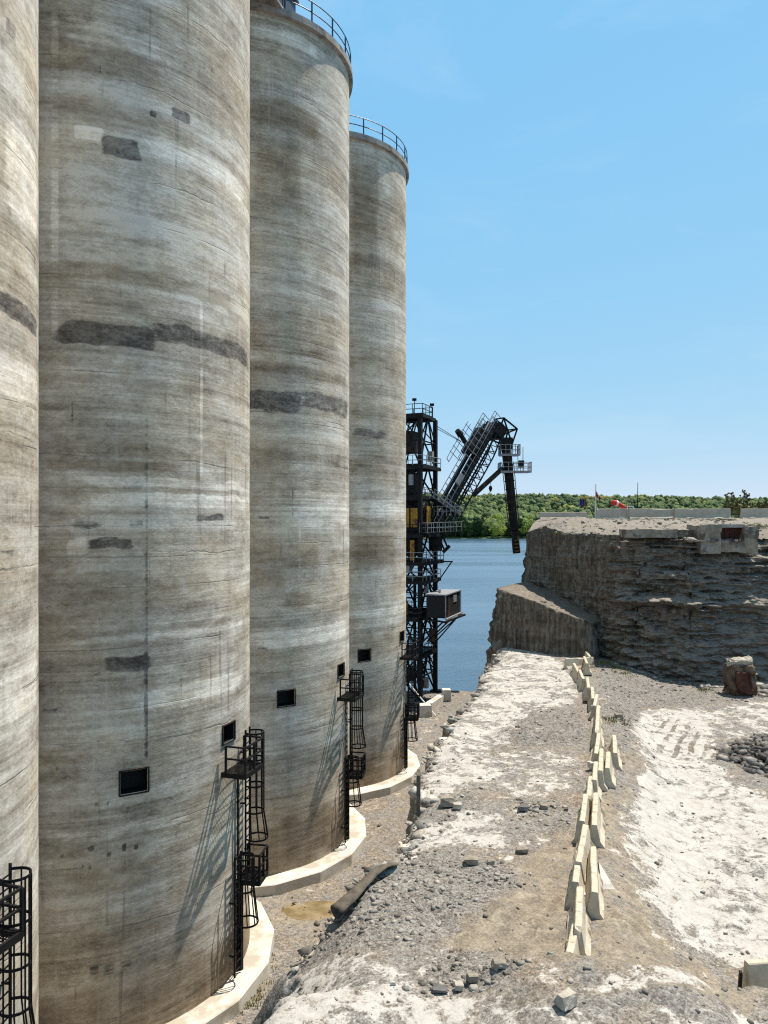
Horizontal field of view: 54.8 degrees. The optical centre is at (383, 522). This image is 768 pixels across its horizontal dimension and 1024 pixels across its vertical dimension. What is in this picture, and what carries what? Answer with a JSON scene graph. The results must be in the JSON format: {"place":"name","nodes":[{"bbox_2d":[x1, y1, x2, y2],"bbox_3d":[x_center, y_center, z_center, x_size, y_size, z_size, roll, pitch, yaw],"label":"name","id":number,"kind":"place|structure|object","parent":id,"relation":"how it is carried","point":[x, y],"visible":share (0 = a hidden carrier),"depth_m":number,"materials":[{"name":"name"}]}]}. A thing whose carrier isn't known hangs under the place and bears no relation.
{"place":"outdoors","nodes":[
{"label":"outdoors","id":0,"kind":"place"},
{"bbox_2d":[225,690,475,1023],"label":"quarry floor","id":1,"kind":"structure","parent":0,"point":[392,815],"depth_m":39.49,"materials":[{"name":"beige gravel"}]},
{"bbox_2d":[0,0,38,1023],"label":"silo","id":2,"kind":"object","parent":1,"relation":"on","point":[19,512],"visible":1,"depth_m":18.67,"materials":[{"name":"concrete"}]},
{"bbox_2d":[38,0,273,1023],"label":"silo","id":3,"kind":"object","parent":1,"relation":"on","point":[151,910],"visible":0.9,"depth_m":25.52,"materials":[{"name":"concrete"}]},
{"bbox_2d":[250,0,365,896],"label":"silo","id":4,"kind":"object","parent":1,"relation":"on","point":[303,694],"visible":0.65,"depth_m":37.73,"materials":[{"name":"concrete"}]},
{"bbox_2d":[250,0,298,12],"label":"roof gallery","id":5,"kind":"object","parent":4,"relation":"on","point":[290,6],"visible":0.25,"depth_m":36.83,"materials":[{"name":"paint"}]},
{"bbox_2d":[281,901,334,920],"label":"puddle","id":6,"kind":"object","parent":1,"relation":"on","point":[295,911],"visible":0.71,"depth_m":34.76,"materials":[{"name":"liquid"}]},
{"bbox_2d":[237,693,460,1023],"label":"floor stones","id":7,"kind":"object","parent":1,"relation":"on","point":[316,923],"visible":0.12,"depth_m":38.76,"materials":[{"name":"grey stone"}]},
{"bbox_2d":[349,114,419,802],"bbox_3d":[-4.394,-4.097,54.397,14.020,45.399,14.102,0,0,0],"label":"silo","id":8,"kind":"object","parent":1,"relation":"on","point":[379,656],"visible":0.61,"depth_m":49.94,"materials":[{"name":"concrete"}]},
{"bbox_2d":[409,683,435,716],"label":"guy pole","id":9,"kind":"object","parent":1,"relation":"on","point":[421,699],"visible":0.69,"depth_m":70.05,"materials":[{"name":"white metal"}]},
{"bbox_2d":[419,703,431,717],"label":"concrete block","id":10,"kind":"object","parent":1,"relation":"on","point":[425,709],"depth_m":68.77,"materials":[{"name":"beige concrete"}]},
{"bbox_2d":[426,694,443,709],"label":"concrete beam","id":11,"kind":"structure","parent":1,"relation":"on","point":[436,701],"depth_m":72.85,"materials":[{"name":"beige concrete"}]},
{"bbox_2d":[406,398,465,701],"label":"loading tower","id":12,"kind":"structure","parent":1,"relation":"on","point":[420,517],"depth_m":76.47,"materials":[{"name":"black metal"}]},
{"bbox_2d":[425,589,462,619],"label":"control cabin","id":13,"kind":"object","parent":12,"relation":"on","point":[445,604],"visible":1,"depth_m":73.73,"materials":[{"name":"metal"}]},
{"bbox_2d":[447,597,449,616],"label":"door","id":14,"kind":"structure","parent":13,"relation":"in","point":[448,599],"depth_m":73.95,"materials":[{"name":"metal"}]},
{"bbox_2d":[429,411,517,552],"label":"conveyor boom","id":15,"kind":"object","parent":12,"relation":"attached to","point":[477,442],"visible":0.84,"depth_m":83.09,"materials":[{"name":"black metal"}]},
{"bbox_2d":[498,444,531,553],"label":"loading chute","id":16,"kind":"object","parent":15,"relation":"hanging from","point":[506,455],"visible":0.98,"depth_m":85.43,"materials":[{"name":"metal"}]},
{"bbox_2d":[442,688,450,701],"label":"concrete block","id":17,"kind":"object","parent":1,"relation":"on","point":[446,692],"depth_m":74.68,"materials":[{"name":"beige concrete"}]},
{"bbox_2d":[240,518,767,1015],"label":"weeds","id":18,"kind":"object","parent":1,"relation":"on","point":[258,1002],"visible":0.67,"depth_m":40.51,"materials":[{"name":"green plant"}]},
{"bbox_2d":[406,539,525,690],"bbox_3d":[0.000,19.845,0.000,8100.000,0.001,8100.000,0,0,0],"label":"lake","id":19,"kind":"structure","parent":0,"point":[478,572],"depth_m":198.35,"materials":[{"name":"liquid"}]},
{"bbox_2d":[424,536,525,538],"bbox_3d":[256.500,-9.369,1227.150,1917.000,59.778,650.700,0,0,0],"label":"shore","id":20,"kind":"structure","parent":0,"point":[481,537],"depth_m":909.55,"materials":[{"name":"green plant"}]},
{"bbox_2d":[449,514,464,536],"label":"shore tree","id":21,"kind":"object","parent":20,"relation":"on","point":[455,520],"visible":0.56,"depth_m":912.13,"materials":[{"name":"green plant"}]},
{"bbox_2d":[457,516,468,536],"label":"shore tree","id":22,"kind":"object","parent":20,"relation":"on","point":[462,533],"visible":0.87,"depth_m":912.97,"materials":[{"name":"green plant"}]},
{"bbox_2d":[463,522,473,535],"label":"shore tree","id":23,"kind":"object","parent":20,"relation":"on","point":[469,526],"visible":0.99,"depth_m":912.75,"materials":[{"name":"green plant"}]},
{"bbox_2d":[471,516,482,536],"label":"shore tree","id":24,"kind":"object","parent":20,"relation":"on","point":[475,519],"visible":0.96,"depth_m":912.57,"materials":[{"name":"green plant"}]},
{"bbox_2d":[474,513,488,536],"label":"shore tree","id":25,"kind":"object","parent":20,"relation":"on","point":[483,531],"visible":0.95,"depth_m":912.83,"materials":[{"name":"green plant"}]},
{"bbox_2d":[488,528,498,536],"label":"shore tree","id":26,"kind":"object","parent":20,"relation":"on","point":[489,529],"visible":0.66,"depth_m":910.33,"materials":[{"name":"green plant"}]},
{"bbox_2d":[486,513,506,537],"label":"shore tree","id":27,"kind":"object","parent":20,"relation":"on","point":[497,521],"visible":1,"depth_m":903.09,"materials":[{"name":"green plant"}]},
{"bbox_2d":[505,519,520,534],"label":"shore tree","id":28,"kind":"object","parent":20,"relation":"on","point":[508,530],"visible":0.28,"depth_m":913.84,"materials":[{"name":"green plant"}]},
{"bbox_2d":[517,518,525,536],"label":"shore tree","id":29,"kind":"object","parent":20,"relation":"on","point":[521,520],"visible":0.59,"depth_m":914.06,"materials":[{"name":"green plant"}]},
{"bbox_2d":[519,515,532,536],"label":"shore tree","id":30,"kind":"object","parent":20,"relation":"on","point":[529,524],"visible":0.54,"depth_m":905.58,"materials":[{"name":"green plant"}]},
{"bbox_2d":[423,492,767,535],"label":"forest","id":31,"kind":"object","parent":20,"relation":"on","point":[534,505],"visible":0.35,"depth_m":1107.81,"materials":[{"name":"green plant"}]},
{"bbox_2d":[251,647,767,1023],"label":"rock ledge","id":32,"kind":"object","parent":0,"point":[672,929],"visible":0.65,"depth_m":23.03,"materials":[{"name":"grey stone"}]},
{"bbox_2d":[330,862,397,919],"bbox_3d":[-0.510,10.695,21.527,0.642,0.793,2.870,0,0,36],"label":"rubber belt","id":33,"kind":"object","parent":32,"relation":"on","point":[341,905],"visible":1,"depth_m":20.95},
{"bbox_2d":[294,648,507,983],"bbox_3d":[4.879,11.146,41.805,2.339,1.396,47.934,0,0,16],"label":"rim rubble","id":34,"kind":"object","parent":32,"relation":"on","point":[332,926],"visible":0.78,"depth_m":25.63,"materials":[{"name":"stone"}]},
{"bbox_2d":[397,716,463,853],"bbox_3d":[2.318,10.876,32.671,1.758,0.632,17.933,0,0,11],"label":"broken edge","id":35,"kind":"object","parent":32,"relation":"on","point":[431,747],"visible":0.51,"depth_m":29.65,"materials":[{"name":"grey stone"}]},
{"bbox_2d":[416,769,420,815],"bbox_3d":[1.296,10.123,27.810,0.135,1.485,0.768,0,0,4],"label":"steel plate","id":36,"kind":"object","parent":35,"relation":"on","point":[418,790],"visible":0.93,"depth_m":27.43,"materials":[{"name":"metal"}]},
{"bbox_2d":[433,983,447,992],"bbox_3d":[1.208,10.029,15.947,0.332,0.106,0.236,0,0,0],"label":"boulder","id":37,"kind":"object","parent":32,"relation":"on","point":[438,988],"visible":1,"depth_m":15.89,"materials":[{"name":"stone"}]},
{"bbox_2d":[440,794,455,806],"bbox_3d":[2.437,10.456,27.806,0.673,0.352,0.469,0,0,0],"label":"boulder","id":38,"kind":"object","parent":32,"relation":"on","point":[447,800],"visible":0.89,"depth_m":27.61,"materials":[{"name":"stone"}]},
{"bbox_2d":[453,802,461,809],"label":"boulder","id":39,"kind":"object","parent":32,"relation":"on","point":[457,805],"visible":1,"depth_m":27.38,"materials":[{"name":"stone"}]},
{"bbox_2d":[454,980,463,990],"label":"boulder","id":40,"kind":"object","parent":32,"relation":"on","point":[458,985],"visible":1,"depth_m":15.90,"materials":[{"name":"stone"}]},
{"bbox_2d":[463,855,478,864],"bbox_3d":[2.698,10.469,23.001,0.509,0.205,0.418,0,0,0],"label":"boulder","id":41,"kind":"object","parent":32,"relation":"on","point":[470,860],"visible":1,"depth_m":22.84,"materials":[{"name":"stone"}]},
{"bbox_2d":[466,972,478,982],"bbox_3d":[1.920,9.903,16.103,0.270,0.182,0.180,0,0,0],"label":"boulder","id":42,"kind":"object","parent":32,"relation":"on","point":[472,977],"visible":1,"depth_m":16.04,"materials":[{"name":"stone"}]},
{"bbox_2d":[418,957,531,1000],"bbox_3d":[1.998,9.992,16.173,2.487,0.966,1.133,0,0,-5],"label":"stone line","id":43,"kind":"object","parent":32,"relation":"on","point":[431,982],"visible":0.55,"depth_m":16.15,"materials":[{"name":"grey stone"}]},
{"bbox_2d":[487,859,494,865],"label":"boulder","id":44,"kind":"object","parent":32,"relation":"on","point":[491,862],"visible":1,"depth_m":22.85,"materials":[{"name":"stone"}]},
{"bbox_2d":[491,956,506,968],"bbox_3d":[2.527,9.641,16.218,0.372,0.160,0.278,0,0,0],"label":"boulder","id":45,"kind":"object","parent":32,"relation":"on","point":[499,962],"visible":1,"depth_m":16.14,"materials":[{"name":"stone"}]},
{"bbox_2d":[273,660,767,1023],"bbox_3d":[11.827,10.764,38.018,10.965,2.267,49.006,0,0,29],"label":"gravel","id":46,"kind":"structure","parent":32,"relation":"on","point":[455,963],"depth_m":21.09,"materials":[{"name":"grey gravel"}]},
{"bbox_2d":[516,845,528,853],"bbox_3d":[4.491,10.627,24.071,0.443,0.191,0.334,0,0,0],"label":"boulder","id":47,"kind":"object","parent":32,"relation":"on","point":[523,849],"visible":1,"depth_m":23.96,"materials":[{"name":"stone"}]},
{"bbox_2d":[518,804,528,810],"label":"boulder","id":48,"kind":"object","parent":32,"relation":"on","point":[523,807],"visible":1,"depth_m":27.28,"materials":[{"name":"stone"}]},
{"bbox_2d":[504,798,556,816],"bbox_3d":[5.493,10.648,27.775,1.953,0.182,1.658,0,0,12],"label":"stone pile","id":49,"kind":"object","parent":32,"relation":"on","point":[535,810],"visible":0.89,"depth_m":27.64,"materials":[{"name":"grey stone"}]},
{"bbox_2d":[539,804,547,809],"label":"boulder","id":50,"kind":"object","parent":32,"relation":"on","point":[543,806],"visible":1,"depth_m":27.52,"materials":[{"name":"stone"}]},
{"bbox_2d":[553,988,576,1011],"bbox_3d":[3.542,9.339,14.510,0.400,0.278,0.324,0,0,-39],"label":"boulder","id":51,"kind":"object","parent":32,"relation":"on","point":[565,1000],"visible":1,"depth_m":14.43,"materials":[{"name":"stone"}]},
{"bbox_2d":[566,923,579,954],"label":"traffic barrier","id":52,"kind":"object","parent":32,"relation":"on","point":[572,945],"visible":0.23,"depth_m":17.66,"materials":[{"name":"concrete"}]},
{"bbox_2d":[570,663,578,681],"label":"traffic barrier","id":53,"kind":"object","parent":32,"relation":"on","point":[574,673],"visible":0.66,"depth_m":50.73,"materials":[{"name":"concrete"}]},
{"bbox_2d":[565,850,584,908],"bbox_3d":[5.627,10.361,21.524,0.623,0.810,2.194,-2,-2,17],"label":"traffic barrier","id":54,"kind":"object","parent":32,"relation":"on","point":[577,879],"visible":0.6,"depth_m":20.81,"materials":[{"name":"concrete"}]},
{"bbox_2d":[565,886,590,955],"bbox_3d":[4.981,10.219,18.940,0.615,0.810,2.194,1,0,16],"label":"traffic barrier","id":55,"kind":"object","parent":32,"relation":"on","point":[579,916],"visible":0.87,"depth_m":18.79,"materials":[{"name":"concrete"}]},
{"bbox_2d":[563,657,595,668],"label":"traffic barrier","id":56,"kind":"object","parent":32,"relation":"on","point":[569,662],"visible":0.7,"depth_m":54.04,"materials":[{"name":"concrete"}]},
{"bbox_2d":[575,670,585,691],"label":"traffic barrier","id":57,"kind":"object","parent":32,"relation":"on","point":[580,682],"visible":0.82,"depth_m":47.00,"materials":[{"name":"concrete"}]},
{"bbox_2d":[572,793,590,842],"bbox_3d":[6.956,10.305,25.820,0.621,0.810,2.561,2,1,18],"label":"traffic barrier","id":58,"kind":"object","parent":32,"relation":"on","point":[583,814],"visible":0.75,"depth_m":25.47,"materials":[{"name":"concrete"}]},
{"bbox_2d":[568,824,595,886],"bbox_3d":[6.136,10.237,22.899,0.621,0.810,2.846,-1,1,19],"label":"traffic barrier","id":59,"kind":"object","parent":32,"relation":"on","point":[585,842],"visible":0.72,"depth_m":22.56,"materials":[{"name":"concrete"}]},
{"bbox_2d":[581,656,591,674],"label":"traffic barrier","id":60,"kind":"object","parent":32,"relation":"on","point":[585,669],"visible":0.94,"depth_m":51.99,"materials":[{"name":"concrete"}]},
{"bbox_2d":[580,776,593,811],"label":"traffic barrier","id":61,"kind":"object","parent":32,"relation":"on","point":[589,790],"visible":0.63,"depth_m":27.64,"materials":[{"name":"concrete"}]},
{"bbox_2d":[583,677,590,700],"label":"traffic barrier","id":62,"kind":"object","parent":32,"relation":"on","point":[586,693],"visible":0.73,"depth_m":44.15,"materials":[{"name":"concrete"}]},
{"bbox_2d":[587,761,593,769],"bbox_3d":[8.973,10.474,31.933,0.409,0.314,0.242,0,0,8],"label":"concrete chunk","id":63,"kind":"object","parent":32,"relation":"on","point":[591,765],"visible":0.65,"depth_m":31.86,"materials":[{"name":"beige concrete"}]},
{"bbox_2d":[587,687,594,711],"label":"traffic barrier","id":64,"kind":"object","parent":32,"relation":"on","point":[590,701],"visible":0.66,"depth_m":42.44,"materials":[{"name":"concrete"}]},
{"bbox_2d":[584,846,603,919],"bbox_3d":[6.001,10.310,21.271,0.621,0.810,3.047,3,0,15],"label":"traffic barrier","id":65,"kind":"object","parent":32,"relation":"on","point":[594,897],"visible":0.76,"depth_m":20.58,"materials":[{"name":"concrete"}]},
{"bbox_2d":[587,761,601,801],"bbox_3d":[8.378,10.263,29.485,0.621,0.810,2.493,3,-1,18],"label":"traffic barrier","id":66,"kind":"object","parent":32,"relation":"on","point":[595,781],"visible":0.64,"depth_m":28.82,"materials":[{"name":"concrete"}]},
{"bbox_2d":[588,694,601,719],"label":"traffic barrier","id":67,"kind":"object","parent":32,"relation":"on","point":[593,709],"visible":0.66,"depth_m":40.51,"materials":[{"name":"concrete"}]},
{"bbox_2d":[589,792,604,848],"bbox_3d":[7.335,10.304,25.709,0.622,0.810,3.047,-3,-1,17],"label":"traffic barrier","id":68,"kind":"object","parent":32,"relation":"on","point":[597,825],"visible":0.78,"depth_m":25.12,"materials":[{"name":"concrete"}]},
{"bbox_2d":[590,714,603,747],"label":"traffic barrier","id":69,"kind":"object","parent":32,"relation":"on","point":[598,728],"visible":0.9,"depth_m":35.98,"materials":[{"name":"concrete"}]},
{"bbox_2d":[591,705,602,727],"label":"traffic barrier","id":70,"kind":"object","parent":32,"relation":"on","point":[598,711],"visible":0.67,"depth_m":38.97,"materials":[{"name":"concrete"}]},
{"bbox_2d":[590,733,604,760],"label":"traffic barrier","id":71,"kind":"object","parent":32,"relation":"on","point":[595,749],"visible":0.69,"depth_m":33.50,"materials":[{"name":"concrete"}]},
{"bbox_2d":[597,748,607,791],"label":"traffic barrier","id":72,"kind":"object","parent":32,"relation":"on","point":[601,766],"visible":0.53,"depth_m":29.69,"materials":[{"name":"concrete"}]},
{"bbox_2d":[598,861,614,889],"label":"stone slab","id":73,"kind":"structure","parent":32,"relation":"on","point":[607,883],"depth_m":21.98,"materials":[{"name":"grey stone"}]},
{"bbox_2d":[604,751,615,788],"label":"traffic barrier","id":74,"kind":"object","parent":32,"relation":"on","point":[610,774],"visible":0.72,"depth_m":29.97,"materials":[{"name":"concrete"}]},
{"bbox_2d":[607,735,622,771],"bbox_3d":[10.378,10.321,33.357,0.621,0.810,3.047,0,0,16],"label":"traffic barrier","id":75,"kind":"object","parent":32,"relation":"on","point":[613,748],"visible":0.74,"depth_m":32.64,"materials":[{"name":"concrete"}]},
{"bbox_2d":[614,713,622,718],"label":"boulder","id":76,"kind":"object","parent":32,"relation":"on","point":[618,715],"visible":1,"depth_m":40.47,"materials":[{"name":"stone"}]},
{"bbox_2d":[610,661,723,689],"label":"cliff foot stones","id":77,"kind":"object","parent":32,"relation":"on","point":[720,685],"visible":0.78,"depth_m":53.91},
{"bbox_2d":[711,733,767,777],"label":"rubble heap","id":78,"kind":"object","parent":32,"relation":"on","point":[753,745],"visible":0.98,"depth_m":36.83,"materials":[{"name":"stone"}]},
{"bbox_2d":[722,655,757,695],"bbox_3d":[24.439,10.565,50.899,2.007,2.784,1.849,0,0,0],"label":"rock block","id":79,"kind":"object","parent":32,"relation":"on","point":[739,676],"visible":1,"depth_m":50.28,"materials":[{"name":"stone"}]},
{"bbox_2d":[737,970,742,990],"bbox_3d":[8.514,11.263,17.758,0.146,0.987,0.201,0,0,17],"label":"steel stake","id":80,"kind":"object","parent":32,"relation":"on","point":[740,976],"visible":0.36,"depth_m":17.71,"materials":[{"name":"black metal"}]},
{"bbox_2d":[720,681,767,697],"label":"talus","id":81,"kind":"structure","parent":32,"relation":"on","point":[763,687],"depth_m":51.65,"materials":[{"name":"stone"}]},
{"bbox_2d":[742,959,767,988],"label":"traffic barrier","id":82,"kind":"object","parent":32,"relation":"on","point":[755,972],"visible":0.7,"depth_m":17.70,"materials":[{"name":"concrete"}]},
{"bbox_2d":[296,0,767,498],"label":"sky","id":83,"kind":"structure","parent":0,"point":[587,186],"materials":[{"name":"blue"}]},
{"bbox_2d":[485,582,600,665],"bbox_3d":[15.322,12.877,74.397,13.182,14.747,32.780,0,0,0],"label":"rock bench","id":84,"kind":"object","parent":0,"point":[529,616],"visible":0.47,"depth_m":61.86,"materials":[{"name":"stone"}]},
{"bbox_2d":[521,517,767,683],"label":"cliff","id":85,"kind":"structure","parent":0,"point":[683,610],"depth_m":57.17,"materials":[{"name":"stone"}]},
{"bbox_2d":[539,512,586,518],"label":"traffic barrier","id":86,"kind":"object","parent":85,"relation":"on","point":[549,515],"visible":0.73,"depth_m":77.46,"materials":[{"name":"concrete"}]},
{"bbox_2d":[579,484,613,517],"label":"flag mast","id":87,"kind":"object","parent":85,"relation":"on","point":[582,502],"visible":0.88,"depth_m":86.37,"materials":[{"name":"white metal"}]},
{"bbox_2d":[596,509,628,519],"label":"traffic barrier","id":88,"kind":"object","parent":85,"relation":"on","point":[612,514],"visible":0.81,"depth_m":71.37,"materials":[{"name":"concrete"}]},
{"bbox_2d":[610,498,626,508],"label":"windsock","id":89,"kind":"object","parent":85,"relation":"on","point":[616,503],"visible":0.9,"depth_m":83.51,"materials":[{"name":"red fabric"}]},
{"bbox_2d":[633,485,642,508],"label":"antenna mast","id":90,"kind":"object","parent":85,"relation":"on","point":[637,507],"visible":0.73,"depth_m":80.97,"materials":[{"name":"black metal"}]},
{"bbox_2d":[628,509,673,518],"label":"traffic barrier","id":91,"kind":"object","parent":85,"relation":"on","point":[651,513],"visible":0.83,"depth_m":70.84,"materials":[{"name":"concrete"}]},
{"bbox_2d":[619,528,693,537],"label":"concrete beam","id":92,"kind":"structure","parent":85,"relation":"on","point":[649,533],"depth_m":57.27,"materials":[{"name":"grey concrete"}]},
{"bbox_2d":[549,516,767,538],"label":"cliff top stones","id":93,"kind":"object","parent":85,"relation":"on","point":[649,519],"visible":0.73,"depth_m":63.93,"materials":[{"name":"grey stone"}]},
{"bbox_2d":[674,509,731,519],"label":"traffic barrier","id":94,"kind":"object","parent":85,"relation":"on","point":[711,514],"visible":0.84,"depth_m":70.28,"materials":[{"name":"concrete"}]},
{"bbox_2d":[666,537,740,542],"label":"rim stones","id":95,"kind":"object","parent":85,"relation":"on","point":[691,539],"visible":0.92,"depth_m":56.16,"materials":[{"name":"grey stone"}]},
{"bbox_2d":[686,523,757,554],"bbox_3d":[26.167,1.329,57.427,4.657,2.530,2.934,0,0,0],"label":"concrete portal","id":96,"kind":"object","parent":85,"relation":"on","point":[746,536],"visible":0.86,"depth_m":56.26,"materials":[{"name":"grey concrete"}]},
{"bbox_2d":[721,492,740,517],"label":"juniper shrub","id":97,"kind":"object","parent":85,"relation":"on","point":[728,506],"visible":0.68,"depth_m":76.83,"materials":[{"name":"green plant"}]},
{"bbox_2d":[733,489,754,516],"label":"juniper shrub","id":98,"kind":"object","parent":85,"relation":"on","point":[745,495],"visible":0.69,"depth_m":77.71,"materials":[{"name":"green plant"}]},
{"bbox_2d":[740,509,767,518],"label":"traffic barrier","id":99,"kind":"object","parent":85,"relation":"on","point":[752,513],"visible":0.77,"depth_m":72.74,"materials":[{"name":"concrete"}]},
{"bbox_2d":[754,500,767,508],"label":"juniper shrub","id":100,"kind":"object","parent":85,"relation":"on","point":[759,506],"visible":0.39,"depth_m":78.73,"materials":[{"name":"green plant"}]}
]}

